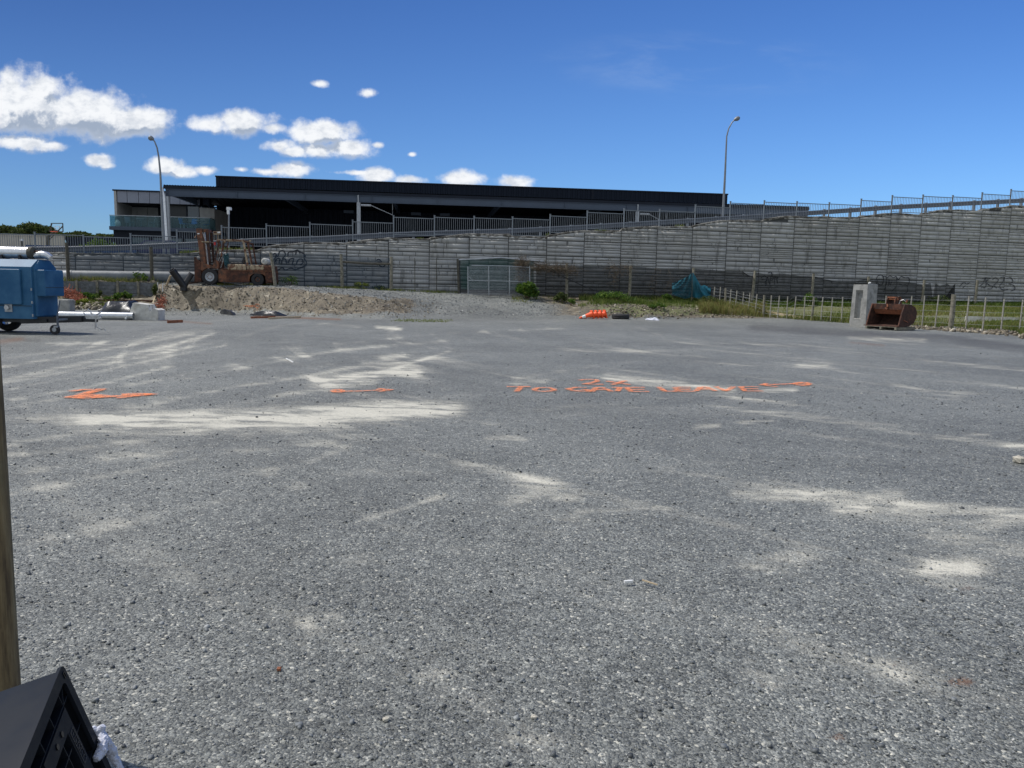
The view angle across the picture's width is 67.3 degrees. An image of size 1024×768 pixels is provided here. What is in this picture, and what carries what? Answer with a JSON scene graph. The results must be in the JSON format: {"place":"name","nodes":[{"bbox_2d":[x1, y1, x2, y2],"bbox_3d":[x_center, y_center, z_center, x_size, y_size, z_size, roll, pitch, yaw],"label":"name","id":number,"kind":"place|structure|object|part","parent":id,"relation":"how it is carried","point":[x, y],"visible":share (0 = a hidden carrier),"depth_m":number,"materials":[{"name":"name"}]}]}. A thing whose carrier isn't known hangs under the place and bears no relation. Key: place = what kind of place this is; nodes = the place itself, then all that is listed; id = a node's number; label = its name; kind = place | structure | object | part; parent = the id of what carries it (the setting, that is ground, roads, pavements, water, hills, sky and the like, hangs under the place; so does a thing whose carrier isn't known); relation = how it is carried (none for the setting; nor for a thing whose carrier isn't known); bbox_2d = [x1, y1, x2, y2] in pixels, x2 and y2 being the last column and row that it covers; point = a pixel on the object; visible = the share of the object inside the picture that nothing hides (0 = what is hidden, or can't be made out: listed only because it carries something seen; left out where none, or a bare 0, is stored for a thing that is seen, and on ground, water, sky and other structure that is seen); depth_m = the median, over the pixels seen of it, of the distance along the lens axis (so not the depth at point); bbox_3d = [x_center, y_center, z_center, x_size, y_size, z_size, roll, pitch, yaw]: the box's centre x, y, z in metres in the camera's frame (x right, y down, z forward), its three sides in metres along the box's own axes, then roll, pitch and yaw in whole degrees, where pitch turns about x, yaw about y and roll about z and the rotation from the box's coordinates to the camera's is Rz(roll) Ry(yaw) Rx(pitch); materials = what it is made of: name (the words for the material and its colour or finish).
{"place":"outdoors","nodes":[
{"label":"outdoors","id":0,"kind":"place"},
{"bbox_2d":[0,234,64,246],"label":"boundary wall","id":1,"kind":"structure","parent":0,"point":[14,240],"depth_m":63.08,"materials":[{"name":"concrete"}]},
{"bbox_2d":[0,279,1023,767],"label":"yard ground","id":2,"kind":"structure","parent":0,"point":[670,357],"depth_m":4.70,"materials":[{"name":"gravel"}]},
{"bbox_2d":[0,349,20,691],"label":"round timber post","id":3,"kind":"object","parent":2,"relation":"on","point":[10,675],"visible":0.66,"depth_m":2.33,"materials":[{"name":"wood"}]},
{"bbox_2d":[0,246,105,333],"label":"compressor trailer","id":4,"kind":"object","parent":2,"relation":"on","point":[31,290],"visible":1,"depth_m":20.89,"materials":[{"name":"blue painted metal"},{"name":"galvanised steel"},{"name":"rubber"}]},
{"bbox_3d":[-13.824,-2.629,20.723,1.200,0.944,0.085,1,7,0],"label":"door panel","id":5,"kind":"part","parent":4,"relation":"part of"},
{"bbox_2d":[0,666,110,767],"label":"plastic crate","id":6,"kind":"object","parent":2,"relation":"on","point":[45,722],"visible":0.99,"depth_m":1.61,"materials":[{"name":"plastic"}]},
{"bbox_2d":[92,724,123,767],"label":"cloth tie","id":7,"kind":"object","parent":6,"relation":"attached to","point":[106,746],"visible":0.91,"depth_m":1.78,"materials":[{"name":"fabric"}]},
{"bbox_2d":[58,298,74,311],"bbox_3d":[-20.781,-3.680,35.859,0.560,0.644,0.520,1,7,0],"label":"grey tank","id":8,"kind":"object","parent":2,"relation":"on","point":[66,304],"visible":0.85,"depth_m":35.64,"materials":[{"name":"concrete"}]},
{"bbox_2d":[63,283,86,303],"bbox_3d":[-22.296,-4.366,39.045,1.461,1.483,1.667,-3,8,-29],"label":"orange netting","id":9,"kind":"object","parent":2,"relation":"on","point":[67,294],"visible":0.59,"depth_m":39.13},
{"bbox_2d":[76,298,88,302],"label":"weed","id":10,"kind":"object","parent":2,"relation":"on","point":[85,300],"visible":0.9,"depth_m":38.54,"materials":[{"name":"green plant"}]},
{"bbox_2d":[61,298,105,309],"bbox_3d":[-20.849,-3.868,38.024,7.120,0.787,2.266,1,7,0],"label":"rubble","id":11,"kind":"object","parent":2,"relation":"on","point":[89,306],"visible":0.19,"depth_m":37.87,"materials":[{"name":"stone"}]},
{"bbox_2d":[80,292,98,299],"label":"weed","id":12,"kind":"object","parent":2,"relation":"on","point":[91,295],"visible":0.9,"depth_m":39.51,"materials":[{"name":"green plant"}]},
{"bbox_2d":[58,311,134,319],"bbox_3d":[-16.102,-2.588,29.097,3.380,0.289,0.289,0,7,-8],"label":"pipe","id":13,"kind":"object","parent":2,"relation":"on","point":[116,315],"visible":0.54,"depth_m":29.10,"materials":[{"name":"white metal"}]},
{"bbox_2d":[65,389,154,397],"bbox_3d":[-5.279,0.130,9.848,1.235,0.005,0.840,4,8,22],"label":"painted arrow","id":14,"kind":"object","parent":2,"relation":"on","point":[81,395],"visible":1,"depth_m":9.81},
{"bbox_2d":[63,280,158,296],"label":"timber retaining wall","id":15,"kind":"structure","parent":2,"relation":"on","point":[140,288],"depth_m":40.71,"materials":[{"name":"wood"}]},
{"bbox_2d":[103,296,119,299],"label":"weed","id":16,"kind":"object","parent":2,"relation":"on","point":[109,297],"visible":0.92,"depth_m":39.72,"materials":[{"name":"green plant"}]},
{"bbox_2d":[98,300,138,311],"bbox_3d":[-18.003,-3.577,35.562,1.766,0.607,1.762,1,7,0],"label":"black sheet","id":17,"kind":"object","parent":2,"relation":"on","point":[117,306],"visible":0.67,"depth_m":34.96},
{"bbox_2d":[113,291,132,299],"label":"weed","id":18,"kind":"object","parent":2,"relation":"on","point":[123,295],"visible":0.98,"depth_m":39.85,"materials":[{"name":"green plant"}]},
{"bbox_2d":[99,299,152,301],"bbox_3d":[-19.950,-4.208,39.820,2.549,0.306,0.260,-1,7,-14],"label":"steel channel","id":19,"kind":"object","parent":2,"relation":"on","point":[127,300],"visible":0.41,"depth_m":39.74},
{"bbox_2d":[62,270,193,281],"bbox_3d":[-23.673,-5.824,41.320,13.382,0.714,0.580,0,7,-12],"label":"pipe","id":20,"kind":"object","parent":2,"relation":"on","point":[162,275],"visible":0.32,"depth_m":41.65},
{"bbox_2d":[132,272,147,281],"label":"weed","id":21,"kind":"object","parent":2,"relation":"on","point":[144,276],"visible":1,"depth_m":41.31,"materials":[{"name":"green plant"}]},
{"bbox_2d":[130,303,164,320],"bbox_3d":[-14.099,-2.807,29.768,1.060,0.660,0.664,1,7,0],"label":"concrete lump","id":22,"kind":"object","parent":2,"relation":"on","point":[144,311],"visible":0.94,"depth_m":29.49,"materials":[{"name":"concrete"}]},
{"bbox_2d":[151,284,157,298],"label":"weed","id":23,"kind":"object","parent":2,"relation":"on","point":[154,288],"visible":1,"depth_m":40.20,"materials":[{"name":"green plant"}]},
{"bbox_2d":[154,294,167,308],"bbox_3d":[-18.017,-4.166,39.351,0.885,0.907,0.684,1,7,0],"label":"orange netting","id":24,"kind":"object","parent":2,"relation":"on","point":[162,301],"visible":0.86,"depth_m":39.38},
{"bbox_2d":[167,320,182,322],"bbox_3d":[-12.297,-2.272,28.079,0.050,0.123,0.706,4,7,20],"label":"plank","id":25,"kind":"object","parent":2,"relation":"on","point":[174,321],"visible":0.79,"depth_m":28.04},
{"bbox_2d":[168,268,193,290],"bbox_3d":[-17.319,-5.491,40.337,0.411,1.184,1.312,8,10,44],"label":"pipe junction","id":26,"kind":"object","parent":2,"relation":"on","point":[179,280],"visible":1,"depth_m":40.24,"materials":[{"name":"black plastic"}]},
{"bbox_2d":[220,309,235,314],"bbox_3d":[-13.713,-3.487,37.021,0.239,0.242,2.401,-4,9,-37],"label":"black bag","id":27,"kind":"object","parent":2,"relation":"on","point":[229,312],"visible":1,"depth_m":36.88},
{"bbox_2d":[65,242,392,289],"bbox_3d":[-15.210,-6.286,42.451,17.102,2.452,0.191,0,7,-12],"label":"shade cloth fence","id":28,"kind":"object","parent":2,"relation":"on","point":[152,267],"visible":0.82,"depth_m":43.52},
{"bbox_2d":[189,228,277,285],"bbox_3d":[-15.367,-6.861,41.749,4.972,2.984,1.417,0,7,-7],"label":"forklift","id":29,"kind":"object","parent":2,"relation":"on","point":[207,272],"visible":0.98,"depth_m":41.32,"materials":[{"name":"metal"}]},
{"bbox_2d":[213,231,220,258],"bbox_3d":[-16.329,-7.647,42.698,0.419,1.628,0.167,1,7,0],"label":"mast","id":30,"kind":"object","parent":29,"relation":"attached to","point":[217,233],"visible":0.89,"depth_m":42.56,"materials":[{"name":"metal"}]},
{"bbox_2d":[250,316,275,318],"bbox_3d":[-10.759,-2.883,33.270,0.050,0.106,1.314,5,8,31],"label":"plank","id":31,"kind":"object","parent":2,"relation":"on","point":[251,317],"visible":0.79,"depth_m":33.12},
{"bbox_2d":[250,311,286,315],"bbox_3d":[-11.494,-3.345,36.320,1.701,0.220,0.670,1,7,0],"label":"black sheet","id":32,"kind":"object","parent":2,"relation":"on","point":[267,313],"visible":1,"depth_m":36.13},
{"bbox_2d":[269,252,276,285],"bbox_3d":[-12.720,-5.990,41.030,0.398,2.037,0.181,0,7,-10],"label":"leaning post","id":33,"kind":"object","parent":2,"relation":"on","point":[273,270],"visible":0.79,"depth_m":40.95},
{"bbox_2d":[268,316,300,318],"bbox_3d":[-9.902,-2.901,33.616,0.050,0.092,2.667,3,7,14],"label":"plank","id":34,"kind":"object","parent":2,"relation":"on","point":[284,317],"visible":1,"depth_m":33.46,"materials":[{"name":"brown wood"}]},
{"bbox_2d":[280,275,298,285],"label":"weed","id":35,"kind":"object","parent":2,"relation":"on","point":[290,276],"visible":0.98,"depth_m":43.20,"materials":[{"name":"green plant"}]},
{"bbox_2d":[353,282,369,287],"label":"weed","id":36,"kind":"object","parent":2,"relation":"on","point":[358,284],"visible":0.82,"depth_m":44.18,"materials":[{"name":"green plant"}]},
{"bbox_2d":[331,388,393,391],"bbox_3d":[-2.077,0.086,10.703,0.916,0.005,0.385,-2,7,-21],"label":"painted arrow","id":37,"kind":"object","parent":2,"relation":"on","point":[364,390],"visible":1,"depth_m":10.70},
{"bbox_2d":[372,285,384,289],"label":"weed","id":38,"kind":"object","parent":2,"relation":"on","point":[378,287],"visible":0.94,"depth_m":44.40,"materials":[{"name":"green plant"}]},
{"bbox_2d":[382,716,388,721],"bbox_3d":[-0.422,1.119,2.571,0.024,0.014,0.018,-5,9,-41],"label":"stone","id":39,"kind":"object","parent":2,"relation":"on","point":[385,718],"visible":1,"depth_m":2.56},
{"bbox_2d":[159,282,638,319],"bbox_3d":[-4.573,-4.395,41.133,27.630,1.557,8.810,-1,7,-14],"label":"coarse gravel","id":40,"kind":"structure","parent":2,"relation":"on","point":[349,290],"depth_m":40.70,"materials":[{"name":"gravel"}]},
{"bbox_2d":[398,258,456,291],"bbox_3d":[-5.052,-6.318,44.682,3.762,2.087,0.043,0,7,-12],"label":"wire fence","id":41,"kind":"object","parent":2,"relation":"on","point":[431,273],"visible":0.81,"depth_m":44.72,"materials":[{"name":"metal"}]},
{"bbox_2d":[467,265,530,294],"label":"chain link gate","id":42,"kind":"structure","parent":2,"relation":"on","point":[488,283],"depth_m":44.36,"materials":[{"name":"metal"}]},
{"bbox_2d":[511,255,586,285],"bbox_3d":[2.203,-6.484,45.243,4.688,2.389,1.073,0,7,-12],"label":"dead vine","id":43,"kind":"object","parent":42,"relation":"attached to","point":[521,264],"visible":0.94,"depth_m":44.98,"materials":[{"name":"plant"}]},
{"bbox_2d":[457,257,542,293],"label":"green cloth gate","id":44,"kind":"structure","parent":2,"relation":"on","point":[498,262],"depth_m":45.18,"materials":[{"name":"fabric"}]},
{"bbox_2d":[10,205,1023,302],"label":"retaining wall","id":45,"kind":"structure","parent":2,"relation":"on","point":[968,248],"depth_m":49.76,"materials":[{"name":"concrete"}]},
{"bbox_2d":[72,224,684,252],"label":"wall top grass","id":46,"kind":"structure","parent":45,"relation":"on","point":[181,251],"depth_m":43.56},
{"bbox_2d":[0,189,1023,253],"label":"picket fence","id":47,"kind":"object","parent":45,"relation":"on","point":[660,210],"visible":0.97,"depth_m":47.03,"materials":[{"name":"metal"}]},
{"bbox_2d":[515,281,539,298],"bbox_3d":[0.831,-5.416,44.317,1.523,1.104,1.052,3,7,18],"label":"bush","id":48,"kind":"object","parent":2,"relation":"on","point":[527,289],"visible":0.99,"depth_m":44.09,"materials":[{"name":"green plant"}]},
{"bbox_2d":[58,275,1023,334],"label":"grass","id":49,"kind":"structure","parent":2,"relation":"on","point":[1013,309],"depth_m":44.45,"materials":[{"name":"plant"}]},
{"bbox_2d":[553,292,567,301],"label":"bush","id":50,"kind":"object","parent":2,"relation":"on","point":[560,296],"visible":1,"depth_m":44.22,"materials":[{"name":"green plant"}]},
{"bbox_2d":[568,299,575,304],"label":"weed","id":51,"kind":"object","parent":2,"relation":"on","point":[572,301],"visible":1,"depth_m":43.53,"materials":[{"name":"green plant"}]},
{"bbox_2d":[579,310,594,318],"bbox_3d":[3.943,-3.667,40.585,0.828,0.448,0.455,1,7,0],"label":"traffic cone","id":52,"kind":"object","parent":2,"relation":"on","point":[590,314],"visible":1,"depth_m":40.42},
{"bbox_2d":[584,310,598,318],"bbox_3d":[4.174,-3.679,40.636,0.827,0.448,0.455,1,7,0],"label":"traffic cone","id":53,"kind":"object","parent":52,"relation":"on","point":[596,313],"visible":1,"depth_m":40.48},
{"bbox_2d":[591,310,602,317],"bbox_3d":[4.405,-3.690,40.688,0.827,0.448,0.455,1,7,0],"label":"traffic cone","id":54,"kind":"object","parent":53,"relation":"on","point":[600,314],"visible":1,"depth_m":40.53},
{"bbox_2d":[595,310,607,317],"bbox_3d":[4.636,-3.702,40.741,0.827,0.448,0.455,1,7,0],"label":"traffic cone","id":55,"kind":"object","parent":54,"relation":"on","point":[604,313],"visible":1,"depth_m":40.59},
{"bbox_2d":[582,379,630,384],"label":"painted words","id":56,"kind":"object","parent":2,"relation":"on","point":[603,384],"visible":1,"depth_m":12.37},
{"bbox_2d":[592,291,635,301],"bbox_3d":[5.945,-5.109,45.069,2.514,0.729,2.018,1,7,0],"label":"weed","id":57,"kind":"object","parent":2,"relation":"on","point":[615,294],"visible":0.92,"depth_m":44.78,"materials":[{"name":"green plant"}]},
{"bbox_2d":[611,314,629,318],"bbox_3d":[5.813,-3.613,41.188,0.966,0.250,0.966,1,7,0],"label":"tyre","id":58,"kind":"object","parent":2,"relation":"on","point":[620,316],"visible":0.99,"depth_m":40.80,"materials":[{"name":"rubber"}]},
{"bbox_2d":[507,386,755,391],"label":"painted words","id":59,"kind":"object","parent":2,"relation":"on","point":[634,389],"visible":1,"depth_m":11.58,"materials":[{"name":"paint"}]},
{"bbox_2d":[648,302,665,308],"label":"weed","id":60,"kind":"object","parent":2,"relation":"on","point":[661,305],"visible":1,"depth_m":42.81,"materials":[{"name":"green plant"}]},
{"bbox_2d":[662,293,672,299],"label":"weed","id":61,"kind":"object","parent":2,"relation":"on","point":[667,295],"visible":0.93,"depth_m":46.26,"materials":[{"name":"green plant"}]},
{"bbox_2d":[593,303,752,318],"bbox_3d":[9.408,-4.075,43.534,11.014,0.852,2.813,-1,7,-14],"label":"rubble","id":62,"kind":"object","parent":2,"relation":"on","point":[675,307],"visible":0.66,"depth_m":42.89,"materials":[{"name":"stone"}]},
{"bbox_2d":[696,295,724,304],"bbox_3d":[11.871,-4.977,46.098,1.759,0.703,1.464,1,7,0],"label":"weed","id":63,"kind":"object","parent":2,"relation":"on","point":[714,299],"visible":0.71,"depth_m":45.81,"materials":[{"name":"green plant"}]},
{"bbox_2d":[531,263,1015,303],"bbox_3d":[18.549,-6.070,49.124,35.904,2.436,0.329,0,7,-12],"label":"shade cloth fence","id":64,"kind":"object","parent":2,"relation":"on","point":[593,280],"visible":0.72,"depth_m":47.96,"materials":[{"name":"fabric"}]},
{"bbox_2d":[602,259,638,286],"bbox_3d":[6.477,-6.631,46.182,2.238,1.881,0.947,1,7,0],"label":"dead vine","id":65,"kind":"object","parent":64,"relation":"attached to","point":[619,271],"visible":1,"depth_m":46.04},
{"bbox_2d":[649,264,674,296],"bbox_3d":[9.135,-6.143,46.986,2.313,2.325,1.203,1,7,0],"label":"dead vine","id":66,"kind":"object","parent":64,"relation":"attached to","point":[663,282],"visible":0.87,"depth_m":46.88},
{"bbox_2d":[672,273,710,299],"bbox_3d":[10.861,-5.952,46.709,2.736,1.613,0.999,0,7,-9],"label":"blue tarp","id":67,"kind":"object","parent":64,"relation":"hanging from","point":[688,286],"visible":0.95,"depth_m":46.75,"materials":[{"name":"plastic"}]},
{"bbox_2d":[760,382,810,386],"bbox_3d":[4.498,0.002,12.563,1.056,0.012,0.463,-2,8,-22],"label":"painted arrow","id":68,"kind":"object","parent":2,"relation":"on","point":[807,383],"visible":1,"depth_m":12.65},
{"bbox_2d":[802,292,816,304],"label":"weed","id":69,"kind":"object","parent":2,"relation":"on","point":[810,295],"visible":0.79,"depth_m":48.41,"materials":[{"name":"green plant"}]},
{"bbox_2d":[849,282,877,326],"bbox_3d":[17.082,-3.860,37.333,0.899,2.170,0.840,-2,8,-36],"label":"concrete block","id":70,"kind":"object","parent":2,"relation":"on","point":[864,296],"depth_m":37.09,"materials":[{"name":"concrete"}]},
{"bbox_2d":[713,287,1023,330],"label":"batten fence","id":71,"kind":"object","parent":2,"relation":"on","point":[951,323],"visible":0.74,"depth_m":36.63,"materials":[{"name":"wood"}]},
{"bbox_2d":[865,325,915,329],"bbox_3d":[17.169,-2.554,34.943,1.385,0.138,1.550,-3,8,-29],"label":"pallet","id":72,"kind":"object","parent":2,"relation":"on","point":[890,328],"visible":0.68,"depth_m":34.58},
{"bbox_2d":[866,296,916,326],"bbox_3d":[17.188,-3.296,34.891,1.400,1.346,1.677,-3,8,-29],"label":"excavator bucket","id":73,"kind":"object","parent":72,"relation":"on","point":[893,312],"visible":1,"depth_m":34.89,"materials":[{"name":"metal"}]},
{"bbox_2d":[925,294,950,304],"bbox_3d":[28.172,-5.511,50.743,1.588,0.840,1.158,1,7,0],"label":"weed","id":74,"kind":"object","parent":2,"relation":"on","point":[935,299],"visible":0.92,"depth_m":50.75,"materials":[{"name":"green plant"}]},
{"bbox_2d":[908,325,1023,338],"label":"rubble","id":75,"kind":"object","parent":2,"relation":"on","point":[991,331],"visible":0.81,"depth_m":33.36,"materials":[{"name":"stone"}]},
{"bbox_2d":[965,316,1023,321],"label":"kerb","id":76,"kind":"structure","parent":2,"relation":"on","point":[972,318],"depth_m":38.07,"materials":[{"name":"concrete"}]},
{"bbox_2d":[1012,455,1023,463],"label":"stone","id":77,"kind":"object","parent":2,"relation":"on","point":[1018,459],"visible":1,"depth_m":6.84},
{"bbox_2d":[0,0,1023,234],"label":"sky","id":78,"kind":"structure","parent":0,"point":[849,102],"materials":[{"name":"blue"}]},
{"bbox_3d":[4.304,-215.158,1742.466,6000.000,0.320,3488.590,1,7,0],"label":"upper ground","id":79,"kind":"structure","parent":0,"visible":0},
{"bbox_2d":[0,223,15,234],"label":"tree","id":80,"kind":"object","parent":79,"relation":"on","point":[4,228],"visible":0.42,"depth_m":92.60,"materials":[{"name":"green plant"}]},
{"bbox_2d":[8,221,48,234],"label":"tree","id":81,"kind":"object","parent":79,"relation":"on","point":[27,228],"visible":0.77,"depth_m":91.69,"materials":[{"name":"green plant"}]},
{"bbox_2d":[43,225,62,233],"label":"tree","id":82,"kind":"object","parent":79,"relation":"on","point":[53,228],"visible":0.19,"depth_m":95.25,"materials":[{"name":"green plant"}]},
{"bbox_2d":[52,230,83,236],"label":"tree","id":83,"kind":"object","parent":79,"relation":"on","point":[69,233],"visible":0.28,"depth_m":92.62,"materials":[{"name":"green plant"}]},
{"bbox_2d":[73,231,92,236],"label":"tree","id":84,"kind":"object","parent":79,"relation":"on","point":[85,233],"visible":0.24,"depth_m":93.23,"materials":[{"name":"green plant"}]},
{"bbox_2d":[66,237,113,245],"bbox_3d":[-34.715,-10.949,63.361,3.886,2.219,0.105,1,7,0],"label":"timber fence","id":85,"kind":"object","parent":79,"relation":"on","point":[78,240],"visible":0.19,"depth_m":63.21,"materials":[{"name":"wood"}]},
{"bbox_2d":[79,237,116,252],"bbox_3d":[-33.182,-11.065,61.708,3.541,1.578,0.965,1,7,0],"label":"shrub","id":86,"kind":"object","parent":79,"relation":"on","point":[98,243],"visible":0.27,"depth_m":61.57,"materials":[{"name":"green plant"}]},
{"bbox_2d":[91,233,113,240],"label":"tree","id":87,"kind":"object","parent":79,"relation":"on","point":[97,235],"visible":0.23,"depth_m":91.78,"materials":[{"name":"green plant"}]},
{"bbox_2d":[109,189,227,249],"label":"office building","id":88,"kind":"structure","parent":79,"relation":"on","point":[134,205],"depth_m":68.70,"materials":[{"name":"grey glass"}]},
{"bbox_2d":[115,220,120,225],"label":"plant pot","id":89,"kind":"object","parent":88,"relation":"on","point":[117,222],"visible":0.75,"depth_m":66.77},
{"bbox_2d":[125,217,133,226],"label":"balcony chair","id":90,"kind":"object","parent":88,"relation":"on","point":[127,219],"visible":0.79,"depth_m":67.14,"materials":[{"name":"paint"}]},
{"bbox_2d":[131,236,149,244],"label":"lower window","id":91,"kind":"structure","parent":88,"relation":"in","point":[135,239],"depth_m":66.84,"materials":[{"name":"grey glass"}]},
{"bbox_2d":[172,237,181,242],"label":"lower window","id":92,"kind":"structure","parent":88,"relation":"in","point":[173,238],"depth_m":67.20,"materials":[{"name":"grey glass"}]},
{"bbox_2d":[178,218,187,227],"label":"balcony chair","id":93,"kind":"object","parent":88,"relation":"on","point":[180,221],"visible":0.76,"depth_m":67.58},
{"bbox_2d":[185,238,197,248],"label":"lower window","id":94,"kind":"structure","parent":88,"relation":"in","point":[186,239],"depth_m":67.35,"materials":[{"name":"grey glass"}]},
{"bbox_2d":[190,219,196,227],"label":"balcony chair","id":95,"kind":"object","parent":88,"relation":"on","point":[194,222],"visible":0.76,"depth_m":67.97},
{"bbox_2d":[186,205,202,227],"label":"window","id":96,"kind":"structure","parent":88,"relation":"in","point":[191,210],"depth_m":69.57,"materials":[{"name":"grey glass"}]},
{"bbox_2d":[162,175,809,249],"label":"warehouse","id":97,"kind":"structure","parent":79,"relation":"on","point":[255,202],"depth_m":74.47,"materials":[{"name":"paint"}]},
{"bbox_2d":[296,229,344,242],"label":"roller door","id":98,"kind":"structure","parent":97,"relation":"in","point":[305,231],"depth_m":75.37,"materials":[{"name":"metal"}]},
{"bbox_2d":[385,232,433,238],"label":"roller door","id":99,"kind":"structure","parent":97,"relation":"in","point":[425,237],"depth_m":76.51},
{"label":"ramp road","id":100,"kind":"structure","parent":0,"visible":0},
{"bbox_2d":[46,223,63,244],"bbox_3d":[-32.822,-10.247,54.985,1.304,2.550,0.673,1,7,0],"label":"basketball hoop","id":101,"kind":"object","parent":100,"relation":"on","point":[48,236],"visible":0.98,"depth_m":55.12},
{"bbox_2d":[26,245,135,252],"bbox_3d":[-25.861,-7.820,46.311,6.070,0.914,0.050,0,7,-12],"label":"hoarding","id":102,"kind":"object","parent":100,"relation":"on","point":[123,251],"visible":0.08,"depth_m":46.51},
{"bbox_2d":[148,136,165,253],"bbox_3d":[-20.721,-10.920,45.039,0.895,7.012,0.400,1,7,0],"label":"street lamp","id":103,"kind":"object","parent":100,"relation":"on","point":[150,138],"visible":0.8,"depth_m":45.00,"materials":[{"name":"metal"}]},
{"bbox_2d":[137,240,197,253],"bbox_3d":[-21.945,-8.284,48.145,4.365,1.336,1.800,0,7,-12],"label":"parked car","id":104,"kind":"object","parent":100,"relation":"on","point":[172,251],"visible":0.08,"depth_m":47.32,"materials":[{"name":"paint"}]},
{"bbox_3d":[-21.707,-8.578,47.271,2.400,0.390,0.008,0,7,-12],"label":"window","id":105,"kind":"part","parent":104,"relation":"part of","materials":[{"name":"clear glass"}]},
{"bbox_2d":[226,207,231,247],"bbox_3d":[-17.263,-9.122,46.989,0.246,3.277,0.350,1,7,0],"label":"camera mast","id":106,"kind":"object","parent":100,"relation":"on","point":[228,209],"visible":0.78,"depth_m":46.85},
{"bbox_2d":[11,198,1023,253],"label":"guard rail","id":107,"kind":"object","parent":100,"relation":"on","point":[539,229],"visible":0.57,"depth_m":47.94,"materials":[{"name":"metal"}]},
{"bbox_2d":[722,116,739,215],"bbox_3d":[14.763,-14.372,52.179,1.016,7.353,0.400,1,7,0],"label":"street lamp","id":108,"kind":"object","parent":100,"relation":"on","point":[737,118],"visible":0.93,"depth_m":52.12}
]}

